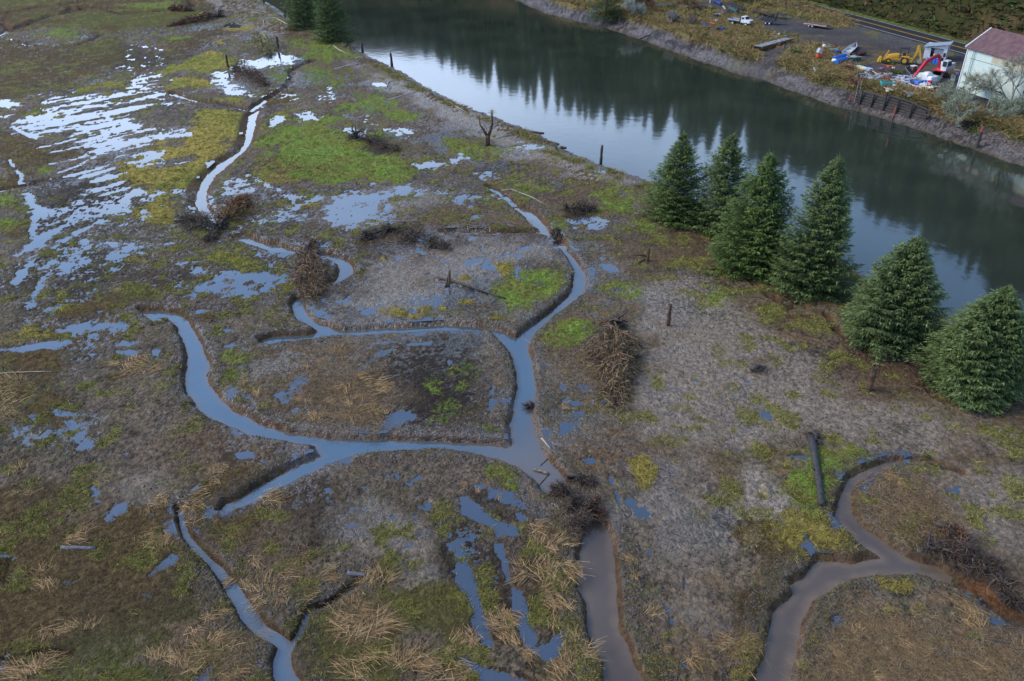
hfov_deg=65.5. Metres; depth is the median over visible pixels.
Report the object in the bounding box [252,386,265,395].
reed clump
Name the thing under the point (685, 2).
bush
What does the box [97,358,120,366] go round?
reed clump
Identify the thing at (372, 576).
reed clump
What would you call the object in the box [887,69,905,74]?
bush
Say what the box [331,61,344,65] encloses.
pond water
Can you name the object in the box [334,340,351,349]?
reed clump
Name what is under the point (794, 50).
bush
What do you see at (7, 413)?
reed clump
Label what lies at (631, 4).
lichen bush
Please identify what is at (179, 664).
reed clump
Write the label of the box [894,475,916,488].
reed clump
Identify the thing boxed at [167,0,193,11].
brush pile
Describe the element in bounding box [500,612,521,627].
reed clump
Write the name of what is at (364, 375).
reed clump
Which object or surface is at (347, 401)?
reed clump
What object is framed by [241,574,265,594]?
reed clump
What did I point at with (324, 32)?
spruce tree
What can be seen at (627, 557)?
reed clump
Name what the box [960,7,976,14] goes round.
slope bush
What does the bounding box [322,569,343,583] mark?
reed clump
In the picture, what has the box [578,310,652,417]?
brush pile
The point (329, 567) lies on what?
reed clump
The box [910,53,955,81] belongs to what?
excavator
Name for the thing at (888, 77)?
scrap iron
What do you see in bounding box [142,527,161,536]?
reed clump
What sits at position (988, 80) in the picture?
bare tree
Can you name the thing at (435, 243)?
brush pile
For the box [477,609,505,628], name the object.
reed clump
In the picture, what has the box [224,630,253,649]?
reed clump
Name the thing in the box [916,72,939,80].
hull section
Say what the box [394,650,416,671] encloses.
reed clump
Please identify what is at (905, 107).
timber bulkhead
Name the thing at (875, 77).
bent frame
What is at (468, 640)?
reed clump
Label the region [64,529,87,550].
reed clump
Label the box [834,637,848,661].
reed clump
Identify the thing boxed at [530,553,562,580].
reed clump
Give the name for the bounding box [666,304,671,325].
post
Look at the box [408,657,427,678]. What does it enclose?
reed clump
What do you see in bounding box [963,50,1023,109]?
bare tree
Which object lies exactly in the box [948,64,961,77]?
bare shrub
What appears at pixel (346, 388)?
reed clump
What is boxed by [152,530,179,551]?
reed clump
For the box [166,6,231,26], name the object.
uprooted tree
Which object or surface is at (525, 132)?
shore grass
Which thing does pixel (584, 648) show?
reed clump
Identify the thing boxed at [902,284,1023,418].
spruce tree
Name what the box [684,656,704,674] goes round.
reed clump
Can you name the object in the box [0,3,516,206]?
ditch water
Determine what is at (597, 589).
muddy creek water
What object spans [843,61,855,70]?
scrap iron
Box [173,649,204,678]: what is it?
reed clump
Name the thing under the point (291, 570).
reed clump
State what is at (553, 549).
reed clump
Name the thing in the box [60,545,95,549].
log
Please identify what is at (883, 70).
scrap iron
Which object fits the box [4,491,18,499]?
reed clump
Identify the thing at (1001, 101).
bare shrub
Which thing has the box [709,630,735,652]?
reed clump
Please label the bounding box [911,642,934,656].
reed clump
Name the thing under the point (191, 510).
reed clump
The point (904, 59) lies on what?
backhoe loader
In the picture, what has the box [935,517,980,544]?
brush pile
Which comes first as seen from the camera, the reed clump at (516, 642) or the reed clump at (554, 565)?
the reed clump at (516, 642)
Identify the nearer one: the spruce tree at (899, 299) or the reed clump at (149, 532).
the reed clump at (149, 532)
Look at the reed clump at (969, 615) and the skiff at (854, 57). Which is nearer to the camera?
the reed clump at (969, 615)
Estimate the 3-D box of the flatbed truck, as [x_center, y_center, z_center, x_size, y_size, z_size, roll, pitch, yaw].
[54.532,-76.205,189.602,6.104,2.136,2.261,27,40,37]
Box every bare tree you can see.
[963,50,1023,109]
[975,63,1020,107]
[998,51,1023,105]
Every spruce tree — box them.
[280,0,327,31]
[309,0,360,44]
[584,0,624,20]
[635,130,710,230]
[676,132,754,237]
[703,150,796,283]
[765,153,862,303]
[832,231,953,366]
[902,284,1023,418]
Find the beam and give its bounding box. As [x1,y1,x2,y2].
[533,468,548,473]
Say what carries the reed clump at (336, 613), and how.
on the ground at (674, 530)
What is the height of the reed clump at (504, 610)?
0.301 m
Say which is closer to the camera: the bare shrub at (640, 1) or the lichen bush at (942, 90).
the lichen bush at (942, 90)
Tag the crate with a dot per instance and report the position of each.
(882, 83)
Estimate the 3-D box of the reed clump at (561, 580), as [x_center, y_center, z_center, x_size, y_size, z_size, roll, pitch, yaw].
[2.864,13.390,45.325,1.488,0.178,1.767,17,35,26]
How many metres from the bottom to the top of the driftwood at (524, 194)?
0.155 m
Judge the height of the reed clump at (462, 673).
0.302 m
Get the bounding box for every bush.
[244,30,277,55]
[620,0,646,15]
[641,0,657,8]
[651,8,664,12]
[662,3,677,8]
[677,0,699,4]
[684,13,702,17]
[685,4,709,10]
[734,0,753,3]
[759,1,775,7]
[789,46,802,53]
[877,60,895,64]
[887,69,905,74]
[931,79,961,98]
[941,87,979,126]
[959,118,981,129]
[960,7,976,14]
[960,72,993,98]
[966,126,980,132]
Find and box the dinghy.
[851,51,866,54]
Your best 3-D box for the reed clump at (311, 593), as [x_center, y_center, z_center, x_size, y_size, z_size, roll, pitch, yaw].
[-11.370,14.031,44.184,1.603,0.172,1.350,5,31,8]
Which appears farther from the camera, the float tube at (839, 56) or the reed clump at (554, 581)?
the float tube at (839, 56)
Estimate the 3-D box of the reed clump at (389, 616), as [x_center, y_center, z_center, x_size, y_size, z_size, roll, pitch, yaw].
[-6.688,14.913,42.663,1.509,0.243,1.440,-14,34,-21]
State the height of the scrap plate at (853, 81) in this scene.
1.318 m
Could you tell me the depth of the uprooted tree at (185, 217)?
88.81 m
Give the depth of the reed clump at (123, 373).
63.14 m
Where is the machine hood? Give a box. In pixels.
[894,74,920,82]
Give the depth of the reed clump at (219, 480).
52.29 m
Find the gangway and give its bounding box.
[753,37,793,49]
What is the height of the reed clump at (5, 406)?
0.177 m
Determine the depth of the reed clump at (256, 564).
46.08 m
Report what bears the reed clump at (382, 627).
on the ground at (674, 530)
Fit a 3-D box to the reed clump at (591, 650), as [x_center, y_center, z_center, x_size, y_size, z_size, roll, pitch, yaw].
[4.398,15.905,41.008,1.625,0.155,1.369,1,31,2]
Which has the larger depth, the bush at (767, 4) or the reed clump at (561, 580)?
the bush at (767, 4)
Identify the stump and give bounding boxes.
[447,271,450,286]
[646,249,649,261]
[866,368,877,390]
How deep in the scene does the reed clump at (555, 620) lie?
42.71 m
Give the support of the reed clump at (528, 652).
on the ground at (674, 530)
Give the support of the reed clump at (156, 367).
on the ground at (674, 530)
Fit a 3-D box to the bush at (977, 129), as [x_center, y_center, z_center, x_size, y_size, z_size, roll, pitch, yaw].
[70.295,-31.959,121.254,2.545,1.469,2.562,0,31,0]
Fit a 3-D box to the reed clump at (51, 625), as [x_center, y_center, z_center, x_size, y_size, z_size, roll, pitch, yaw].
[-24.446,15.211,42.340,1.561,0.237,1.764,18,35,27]
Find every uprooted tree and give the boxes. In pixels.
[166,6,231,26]
[170,207,223,231]
[210,190,259,230]
[228,60,270,86]
[284,243,336,300]
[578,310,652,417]
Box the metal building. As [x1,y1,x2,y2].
[956,27,1023,110]
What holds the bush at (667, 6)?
on the ground at (674, 530)
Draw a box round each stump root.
[520,399,534,410]
[544,225,562,241]
[802,425,826,445]
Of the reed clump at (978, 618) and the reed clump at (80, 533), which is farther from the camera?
the reed clump at (80, 533)
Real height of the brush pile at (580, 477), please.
0.959 m
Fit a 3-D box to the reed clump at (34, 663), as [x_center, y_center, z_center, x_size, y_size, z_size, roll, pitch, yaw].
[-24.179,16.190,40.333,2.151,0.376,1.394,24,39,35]
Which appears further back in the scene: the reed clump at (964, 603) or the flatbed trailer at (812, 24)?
the flatbed trailer at (812, 24)
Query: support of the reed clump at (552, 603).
on the ground at (674, 530)
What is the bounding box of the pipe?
[713,0,721,5]
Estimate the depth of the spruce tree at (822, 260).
72.42 m
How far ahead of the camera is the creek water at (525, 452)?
58.26 m
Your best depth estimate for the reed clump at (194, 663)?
40.34 m
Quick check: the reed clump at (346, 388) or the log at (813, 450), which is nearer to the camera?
the log at (813, 450)
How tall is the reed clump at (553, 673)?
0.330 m
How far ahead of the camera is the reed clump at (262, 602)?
43.44 m
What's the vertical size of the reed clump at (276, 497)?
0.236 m
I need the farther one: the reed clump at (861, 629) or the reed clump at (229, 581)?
the reed clump at (229, 581)
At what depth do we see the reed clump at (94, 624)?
42.57 m
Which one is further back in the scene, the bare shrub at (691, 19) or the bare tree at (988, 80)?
the bare shrub at (691, 19)
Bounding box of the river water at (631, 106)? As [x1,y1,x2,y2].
[261,0,1023,360]
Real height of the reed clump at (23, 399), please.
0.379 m
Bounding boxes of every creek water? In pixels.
[141,110,585,680]
[577,462,952,680]
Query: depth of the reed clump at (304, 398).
60.41 m
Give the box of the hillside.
[807,0,1023,41]
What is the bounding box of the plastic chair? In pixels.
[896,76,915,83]
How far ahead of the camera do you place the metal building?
129.56 m
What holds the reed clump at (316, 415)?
on the ground at (674, 530)
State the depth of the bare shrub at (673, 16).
190.99 m
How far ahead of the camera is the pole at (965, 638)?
41.58 m
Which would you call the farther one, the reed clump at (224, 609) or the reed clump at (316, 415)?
the reed clump at (316, 415)
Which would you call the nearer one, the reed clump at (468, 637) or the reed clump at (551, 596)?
the reed clump at (468, 637)
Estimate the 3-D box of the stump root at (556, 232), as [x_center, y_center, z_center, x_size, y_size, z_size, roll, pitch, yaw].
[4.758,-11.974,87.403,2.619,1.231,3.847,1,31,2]
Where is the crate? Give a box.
[880,81,894,86]
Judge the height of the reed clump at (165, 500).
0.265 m
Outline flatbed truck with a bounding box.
[727,15,753,26]
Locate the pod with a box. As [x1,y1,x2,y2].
[926,75,937,83]
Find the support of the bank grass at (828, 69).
on the ground at (674, 530)
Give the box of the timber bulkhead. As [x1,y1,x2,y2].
[851,90,930,121]
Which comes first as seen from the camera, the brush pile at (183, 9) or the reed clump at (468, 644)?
the reed clump at (468, 644)
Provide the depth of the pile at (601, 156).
110.56 m
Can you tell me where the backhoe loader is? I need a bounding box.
[877,45,921,64]
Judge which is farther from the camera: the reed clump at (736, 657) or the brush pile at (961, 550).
the brush pile at (961, 550)
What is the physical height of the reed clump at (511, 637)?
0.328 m
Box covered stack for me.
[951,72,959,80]
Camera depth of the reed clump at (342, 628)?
42.26 m
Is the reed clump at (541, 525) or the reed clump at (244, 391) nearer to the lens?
the reed clump at (541, 525)
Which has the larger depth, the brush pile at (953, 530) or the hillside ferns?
the hillside ferns
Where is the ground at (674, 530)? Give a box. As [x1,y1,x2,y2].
[0,0,1023,680]
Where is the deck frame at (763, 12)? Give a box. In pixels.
[751,10,773,16]
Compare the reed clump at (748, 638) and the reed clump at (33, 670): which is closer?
the reed clump at (33, 670)
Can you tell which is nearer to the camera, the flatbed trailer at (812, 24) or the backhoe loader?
the backhoe loader
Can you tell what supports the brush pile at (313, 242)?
on the ground at (674, 530)
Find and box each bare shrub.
[635,0,656,6]
[666,9,680,21]
[686,15,697,23]
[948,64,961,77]
[981,93,1019,117]
[1006,94,1023,115]
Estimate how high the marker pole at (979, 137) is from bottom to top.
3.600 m
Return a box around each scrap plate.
[846,76,867,83]
[854,71,866,77]
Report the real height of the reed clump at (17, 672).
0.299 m
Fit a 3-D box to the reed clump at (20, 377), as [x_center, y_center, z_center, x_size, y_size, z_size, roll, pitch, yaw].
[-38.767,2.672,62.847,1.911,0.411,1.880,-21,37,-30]
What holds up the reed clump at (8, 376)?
on the ground at (674, 530)
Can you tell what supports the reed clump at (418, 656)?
on the ground at (674, 530)
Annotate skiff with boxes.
[842,43,856,54]
[846,53,861,60]
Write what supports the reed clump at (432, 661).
on the ground at (674, 530)
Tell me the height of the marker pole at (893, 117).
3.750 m
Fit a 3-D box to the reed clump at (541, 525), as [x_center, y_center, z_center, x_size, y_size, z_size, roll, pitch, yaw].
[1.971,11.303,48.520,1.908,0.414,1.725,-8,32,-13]
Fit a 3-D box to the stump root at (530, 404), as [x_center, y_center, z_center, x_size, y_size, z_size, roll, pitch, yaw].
[1.475,4.857,60.036,1.453,0.727,1.841,-26,40,-36]
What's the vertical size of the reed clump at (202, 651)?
0.186 m
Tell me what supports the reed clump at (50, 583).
on the ground at (674, 530)
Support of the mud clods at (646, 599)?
on the ground at (674, 530)
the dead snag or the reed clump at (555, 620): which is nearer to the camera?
the reed clump at (555, 620)
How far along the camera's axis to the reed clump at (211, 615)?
42.91 m
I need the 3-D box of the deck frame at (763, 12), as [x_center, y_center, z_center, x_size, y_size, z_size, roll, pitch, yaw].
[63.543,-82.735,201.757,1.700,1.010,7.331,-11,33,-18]
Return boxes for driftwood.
[372,220,417,223]
[502,189,543,203]
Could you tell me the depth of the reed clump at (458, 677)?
39.65 m
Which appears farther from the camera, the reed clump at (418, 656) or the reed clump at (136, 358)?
the reed clump at (136, 358)
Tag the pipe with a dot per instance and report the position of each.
(717, 2)
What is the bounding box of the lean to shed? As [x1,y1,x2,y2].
[923,41,953,59]
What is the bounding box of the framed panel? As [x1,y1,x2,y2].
[905,66,914,73]
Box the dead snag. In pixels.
[478,108,496,145]
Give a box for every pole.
[0,371,51,373]
[890,106,896,126]
[962,637,1018,644]
[975,126,983,148]
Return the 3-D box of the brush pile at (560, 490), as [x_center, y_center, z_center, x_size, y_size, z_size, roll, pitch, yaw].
[3.642,9.816,50.739,3.037,1.540,4.284,-27,40,-37]
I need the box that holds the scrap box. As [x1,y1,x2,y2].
[923,81,938,90]
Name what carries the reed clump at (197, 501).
on the ground at (674, 530)
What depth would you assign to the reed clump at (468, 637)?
41.77 m
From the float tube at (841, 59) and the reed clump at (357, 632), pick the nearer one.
the reed clump at (357, 632)
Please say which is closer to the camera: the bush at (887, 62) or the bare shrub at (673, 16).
the bush at (887, 62)
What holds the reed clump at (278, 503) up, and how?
on the ground at (674, 530)
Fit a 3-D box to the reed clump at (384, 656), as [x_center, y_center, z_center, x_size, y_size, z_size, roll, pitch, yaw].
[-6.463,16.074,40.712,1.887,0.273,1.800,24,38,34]
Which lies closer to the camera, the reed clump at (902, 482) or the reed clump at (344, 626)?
the reed clump at (344, 626)
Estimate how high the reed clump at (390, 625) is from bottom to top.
0.323 m
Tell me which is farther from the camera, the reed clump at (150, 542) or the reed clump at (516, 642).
the reed clump at (150, 542)
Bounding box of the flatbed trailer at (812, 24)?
[803,22,831,27]
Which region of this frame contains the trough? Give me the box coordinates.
[856,65,872,71]
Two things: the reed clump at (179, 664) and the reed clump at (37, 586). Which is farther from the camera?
the reed clump at (37, 586)
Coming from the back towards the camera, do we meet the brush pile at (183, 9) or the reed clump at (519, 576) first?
the brush pile at (183, 9)
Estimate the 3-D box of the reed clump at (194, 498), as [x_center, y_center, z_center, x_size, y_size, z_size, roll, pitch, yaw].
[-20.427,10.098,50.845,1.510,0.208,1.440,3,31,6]
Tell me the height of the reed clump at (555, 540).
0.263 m
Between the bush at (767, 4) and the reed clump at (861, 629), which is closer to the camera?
the reed clump at (861, 629)
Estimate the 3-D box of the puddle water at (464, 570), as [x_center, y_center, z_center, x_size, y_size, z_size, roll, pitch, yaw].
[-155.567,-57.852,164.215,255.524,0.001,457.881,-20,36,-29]
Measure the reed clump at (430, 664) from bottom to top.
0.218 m
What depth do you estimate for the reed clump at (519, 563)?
46.23 m
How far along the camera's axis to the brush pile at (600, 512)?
49.92 m
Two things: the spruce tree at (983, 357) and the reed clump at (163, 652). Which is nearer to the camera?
the reed clump at (163, 652)
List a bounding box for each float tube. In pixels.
[832,53,846,58]
[834,57,847,63]
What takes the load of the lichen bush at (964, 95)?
on the ground at (674, 530)
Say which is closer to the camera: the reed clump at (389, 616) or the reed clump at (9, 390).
the reed clump at (389, 616)
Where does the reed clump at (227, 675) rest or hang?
on the ground at (674, 530)
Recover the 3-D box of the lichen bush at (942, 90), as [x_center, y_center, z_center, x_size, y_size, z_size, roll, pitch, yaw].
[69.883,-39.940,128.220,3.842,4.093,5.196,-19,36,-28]
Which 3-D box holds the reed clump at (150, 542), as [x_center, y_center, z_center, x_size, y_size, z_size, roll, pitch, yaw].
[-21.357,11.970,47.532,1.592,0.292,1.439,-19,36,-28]
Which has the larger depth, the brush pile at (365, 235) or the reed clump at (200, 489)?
the brush pile at (365, 235)
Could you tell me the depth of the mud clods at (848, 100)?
140.81 m
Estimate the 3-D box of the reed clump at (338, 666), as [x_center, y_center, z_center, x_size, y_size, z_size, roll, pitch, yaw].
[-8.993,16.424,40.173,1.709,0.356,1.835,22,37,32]
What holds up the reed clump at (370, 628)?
on the ground at (674, 530)
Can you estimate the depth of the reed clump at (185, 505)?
50.26 m
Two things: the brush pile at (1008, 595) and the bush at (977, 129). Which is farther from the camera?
the bush at (977, 129)
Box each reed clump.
[0,369,16,386]
[0,381,28,395]
[0,398,17,409]
[0,655,39,680]
[0,656,26,680]
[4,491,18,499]
[5,389,32,404]
[5,406,21,417]
[8,455,33,475]
[12,370,31,381]
[17,647,49,675]
[21,483,39,496]
[21,659,51,680]
[24,650,67,672]
[26,577,45,593]
[28,557,52,574]
[30,626,57,646]
[34,649,58,665]
[39,618,64,637]
[40,576,59,591]
[54,616,79,632]
[56,616,74,632]
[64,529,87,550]
[67,525,95,538]
[75,518,104,535]
[80,611,102,630]
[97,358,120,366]
[112,367,135,384]
[120,360,148,372]
[126,353,150,366]
[138,498,160,515]
[140,533,161,548]
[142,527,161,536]
[142,645,165,661]
[144,639,171,659]
[147,362,167,372]
[149,490,177,507]
[151,485,175,511]
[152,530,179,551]
[158,639,189,664]
[161,529,176,538]
[164,647,192,670]
[169,652,209,676]
[173,648,211,675]
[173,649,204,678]
[177,501,191,510]
[181,493,202,502]
[181,501,204,519]
[181,635,210,651]
[182,497,204,514]
[183,507,214,525]
[184,484,211,504]
[184,625,207,645]
[200,607,227,624]
[204,616,236,648]
[208,468,226,487]
[209,630,238,651]
[211,463,228,473]
[216,572,237,590]
[216,601,234,616]
[217,656,238,680]
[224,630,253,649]
[232,663,255,678]
[235,386,252,394]
[238,379,250,388]
[239,543,272,577]
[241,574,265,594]
[241,587,262,606]
[244,596,268,618]
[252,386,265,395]
[259,486,288,502]
[260,571,275,584]
[262,578,286,599]
[263,483,292,498]
[266,490,292,505]
[266,592,286,608]
[268,584,293,602]
[269,492,297,512]
[280,560,307,580]
[296,392,315,401]
[297,550,314,561]
[298,585,320,602]
[304,410,323,420]
[313,562,338,580]
[321,612,359,642]
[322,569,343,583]
[324,652,355,679]
[326,383,347,391]
[327,598,352,639]
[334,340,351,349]
[335,396,355,407]
[335,616,361,637]
[336,607,373,629]
[339,588,362,608]
[340,381,354,392]
[341,589,367,616]
[342,410,361,425]
[342,657,371,680]
[344,607,381,645]
[347,645,376,665]
[355,399,371,412]
[355,602,377,617]
[357,564,389,584]
[358,370,377,380]
[361,613,382,643]
[365,559,388,582]
[366,384,394,395]
[367,406,381,412]
[368,607,401,636]
[368,644,398,672]
[372,602,398,626]
[372,609,413,640]
[373,375,393,387]
[373,611,397,620]
[375,558,410,587]
[376,640,409,671]
[377,382,396,393]
[378,404,393,413]
[389,645,420,659]
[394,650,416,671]
[406,636,438,663]
[408,652,438,678]
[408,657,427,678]
[414,653,455,680]
[418,654,444,674]
[436,641,459,657]
[442,664,478,680]
[447,658,474,680]
[449,622,480,648]
[449,670,466,680]
[453,626,486,649]
[454,626,483,646]
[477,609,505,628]
[483,623,519,644]
[486,619,512,636]
[491,604,511,620]
[500,609,524,625]
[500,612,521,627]
[501,569,532,588]
[507,553,531,571]
[508,631,524,649]
[519,558,554,581]
[519,644,542,666]
[527,528,556,549]
[528,522,550,540]
[530,518,554,534]
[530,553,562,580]
[536,657,572,680]
[538,533,556,546]
[538,592,561,615]
[541,575,565,592]
[541,576,564,590]
[544,589,562,600]
[545,537,560,554]
[546,556,562,576]
[547,527,569,545]
[547,591,576,610]
[547,609,571,633]
[549,571,574,586]
[550,654,578,678]
[551,641,576,671]
[557,529,582,547]
[558,560,593,583]
[559,557,586,577]
[561,400,574,409]
[564,624,586,643]
[566,636,605,662]
[583,641,609,660]
[620,552,636,563]
[644,596,664,617]
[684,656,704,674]
[691,649,707,658]
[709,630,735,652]
[722,641,755,678]
[743,633,758,643]
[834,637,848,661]
[836,660,862,678]
[850,615,874,639]
[867,669,889,680]
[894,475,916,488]
[894,621,915,652]
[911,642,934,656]
[949,595,980,629]
[957,605,990,622]
[961,617,983,637]
[962,611,977,622]
[965,654,998,680]
[966,607,989,624]
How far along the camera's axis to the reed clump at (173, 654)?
40.82 m
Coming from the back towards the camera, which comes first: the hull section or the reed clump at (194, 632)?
the hull section
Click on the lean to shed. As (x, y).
(942, 49)
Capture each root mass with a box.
[344,124,403,152]
[553,199,598,214]
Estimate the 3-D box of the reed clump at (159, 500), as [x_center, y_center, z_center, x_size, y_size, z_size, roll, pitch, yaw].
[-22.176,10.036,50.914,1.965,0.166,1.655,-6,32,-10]
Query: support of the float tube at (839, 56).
on the ground at (674, 530)
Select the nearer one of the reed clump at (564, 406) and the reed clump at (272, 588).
the reed clump at (272, 588)
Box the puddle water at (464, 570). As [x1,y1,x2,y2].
[0,6,1017,680]
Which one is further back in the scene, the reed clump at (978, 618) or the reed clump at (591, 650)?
the reed clump at (978, 618)
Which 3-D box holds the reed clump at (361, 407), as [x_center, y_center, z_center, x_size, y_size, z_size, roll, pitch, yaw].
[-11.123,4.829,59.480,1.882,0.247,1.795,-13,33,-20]
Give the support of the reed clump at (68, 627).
on the ground at (674, 530)
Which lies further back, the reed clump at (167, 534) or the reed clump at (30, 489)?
the reed clump at (30, 489)
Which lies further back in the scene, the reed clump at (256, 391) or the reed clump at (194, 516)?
the reed clump at (256, 391)
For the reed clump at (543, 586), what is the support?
on the ground at (674, 530)
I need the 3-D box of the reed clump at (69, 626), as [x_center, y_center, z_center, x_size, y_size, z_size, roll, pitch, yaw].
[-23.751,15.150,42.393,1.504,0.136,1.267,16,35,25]
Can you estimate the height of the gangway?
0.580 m
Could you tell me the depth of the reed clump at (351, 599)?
43.90 m
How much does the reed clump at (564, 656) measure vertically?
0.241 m
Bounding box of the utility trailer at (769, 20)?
[756,12,778,24]
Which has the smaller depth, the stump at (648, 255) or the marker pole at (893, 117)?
the stump at (648, 255)
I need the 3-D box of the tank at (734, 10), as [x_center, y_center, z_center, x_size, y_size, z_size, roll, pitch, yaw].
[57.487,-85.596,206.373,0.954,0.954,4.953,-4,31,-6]
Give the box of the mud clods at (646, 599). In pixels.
[2,91,1023,680]
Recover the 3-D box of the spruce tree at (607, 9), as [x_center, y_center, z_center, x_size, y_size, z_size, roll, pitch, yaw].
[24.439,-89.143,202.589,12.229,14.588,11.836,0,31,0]
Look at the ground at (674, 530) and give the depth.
62.57 m
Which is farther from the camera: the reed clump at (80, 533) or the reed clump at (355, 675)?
the reed clump at (80, 533)
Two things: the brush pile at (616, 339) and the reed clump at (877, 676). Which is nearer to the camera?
the reed clump at (877, 676)
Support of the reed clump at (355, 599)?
on the ground at (674, 530)
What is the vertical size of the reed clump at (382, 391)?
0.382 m
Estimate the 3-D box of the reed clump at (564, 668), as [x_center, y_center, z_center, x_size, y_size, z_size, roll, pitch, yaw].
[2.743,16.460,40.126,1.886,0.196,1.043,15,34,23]
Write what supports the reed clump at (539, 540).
on the ground at (674, 530)
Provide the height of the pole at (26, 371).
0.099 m
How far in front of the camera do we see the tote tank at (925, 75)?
139.66 m
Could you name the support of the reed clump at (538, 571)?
on the ground at (674, 530)
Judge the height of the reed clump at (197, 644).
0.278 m
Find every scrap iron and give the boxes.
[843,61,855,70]
[868,68,886,73]
[881,74,892,80]
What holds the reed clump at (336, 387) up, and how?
on the ground at (674, 530)
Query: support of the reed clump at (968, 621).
on the ground at (674, 530)
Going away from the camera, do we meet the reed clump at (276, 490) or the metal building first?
the reed clump at (276, 490)
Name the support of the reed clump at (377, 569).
on the ground at (674, 530)
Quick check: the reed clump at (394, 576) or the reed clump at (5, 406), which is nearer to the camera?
the reed clump at (394, 576)
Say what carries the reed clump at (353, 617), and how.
on the ground at (674, 530)
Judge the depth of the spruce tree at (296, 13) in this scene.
192.72 m
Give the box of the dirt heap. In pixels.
[719,9,730,14]
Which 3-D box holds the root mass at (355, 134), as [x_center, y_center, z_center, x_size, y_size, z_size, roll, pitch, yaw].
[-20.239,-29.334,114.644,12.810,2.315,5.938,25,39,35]
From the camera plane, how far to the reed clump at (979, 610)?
43.15 m
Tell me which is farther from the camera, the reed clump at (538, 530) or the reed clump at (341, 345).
the reed clump at (341, 345)
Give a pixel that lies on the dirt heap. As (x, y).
(725, 11)
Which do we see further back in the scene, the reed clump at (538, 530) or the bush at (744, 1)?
the bush at (744, 1)
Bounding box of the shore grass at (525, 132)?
[250,0,954,327]
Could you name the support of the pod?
on the ground at (674, 530)
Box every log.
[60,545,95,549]
[347,571,366,576]
[436,276,505,298]
[807,434,824,505]
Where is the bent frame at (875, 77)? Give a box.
[859,73,883,79]
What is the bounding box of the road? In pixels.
[770,0,966,54]
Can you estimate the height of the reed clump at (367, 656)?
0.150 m
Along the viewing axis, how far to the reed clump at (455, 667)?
40.23 m
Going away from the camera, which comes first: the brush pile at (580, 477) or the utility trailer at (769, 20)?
the brush pile at (580, 477)
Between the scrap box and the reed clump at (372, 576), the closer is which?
the reed clump at (372, 576)
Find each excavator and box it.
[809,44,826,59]
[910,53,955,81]
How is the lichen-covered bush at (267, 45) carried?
on the ground at (674, 530)
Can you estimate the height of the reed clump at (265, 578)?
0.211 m
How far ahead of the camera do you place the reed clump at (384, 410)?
59.06 m
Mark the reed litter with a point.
(884, 630)
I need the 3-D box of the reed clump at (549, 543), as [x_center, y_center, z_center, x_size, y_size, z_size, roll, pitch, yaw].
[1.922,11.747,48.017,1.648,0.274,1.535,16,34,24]
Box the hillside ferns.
[817,0,1023,39]
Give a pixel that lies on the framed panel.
(909, 69)
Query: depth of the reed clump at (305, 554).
46.79 m
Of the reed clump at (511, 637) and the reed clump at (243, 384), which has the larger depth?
the reed clump at (243, 384)
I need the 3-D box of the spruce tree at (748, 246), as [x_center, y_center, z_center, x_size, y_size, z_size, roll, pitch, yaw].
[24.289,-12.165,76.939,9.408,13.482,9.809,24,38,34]
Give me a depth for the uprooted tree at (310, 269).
77.39 m
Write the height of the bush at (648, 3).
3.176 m
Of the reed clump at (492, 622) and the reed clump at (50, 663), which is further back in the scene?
the reed clump at (492, 622)
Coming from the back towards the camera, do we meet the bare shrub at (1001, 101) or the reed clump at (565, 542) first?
the bare shrub at (1001, 101)
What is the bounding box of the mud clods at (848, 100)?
[525,1,1023,161]
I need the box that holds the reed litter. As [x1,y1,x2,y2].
[0,4,1023,680]
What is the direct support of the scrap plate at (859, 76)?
on the ground at (674, 530)
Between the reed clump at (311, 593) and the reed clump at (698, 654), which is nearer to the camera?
the reed clump at (698, 654)
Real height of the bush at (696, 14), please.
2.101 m
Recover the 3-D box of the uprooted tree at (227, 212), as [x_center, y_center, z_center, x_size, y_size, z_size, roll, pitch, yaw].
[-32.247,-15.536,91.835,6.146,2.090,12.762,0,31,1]
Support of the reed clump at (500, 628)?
on the ground at (674, 530)
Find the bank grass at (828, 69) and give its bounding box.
[551,0,1023,139]
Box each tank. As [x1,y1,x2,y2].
[729,7,738,13]
[920,71,932,80]
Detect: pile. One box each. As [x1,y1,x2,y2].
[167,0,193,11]
[198,224,220,241]
[299,234,323,249]
[353,224,393,243]
[378,219,454,251]
[389,52,392,66]
[563,470,600,487]
[582,490,613,529]
[599,145,602,164]
[750,363,769,374]
[908,527,1009,582]
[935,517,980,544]
[981,555,1023,615]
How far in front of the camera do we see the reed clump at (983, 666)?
40.25 m
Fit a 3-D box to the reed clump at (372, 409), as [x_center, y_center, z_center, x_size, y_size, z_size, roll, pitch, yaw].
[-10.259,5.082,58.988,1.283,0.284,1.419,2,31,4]

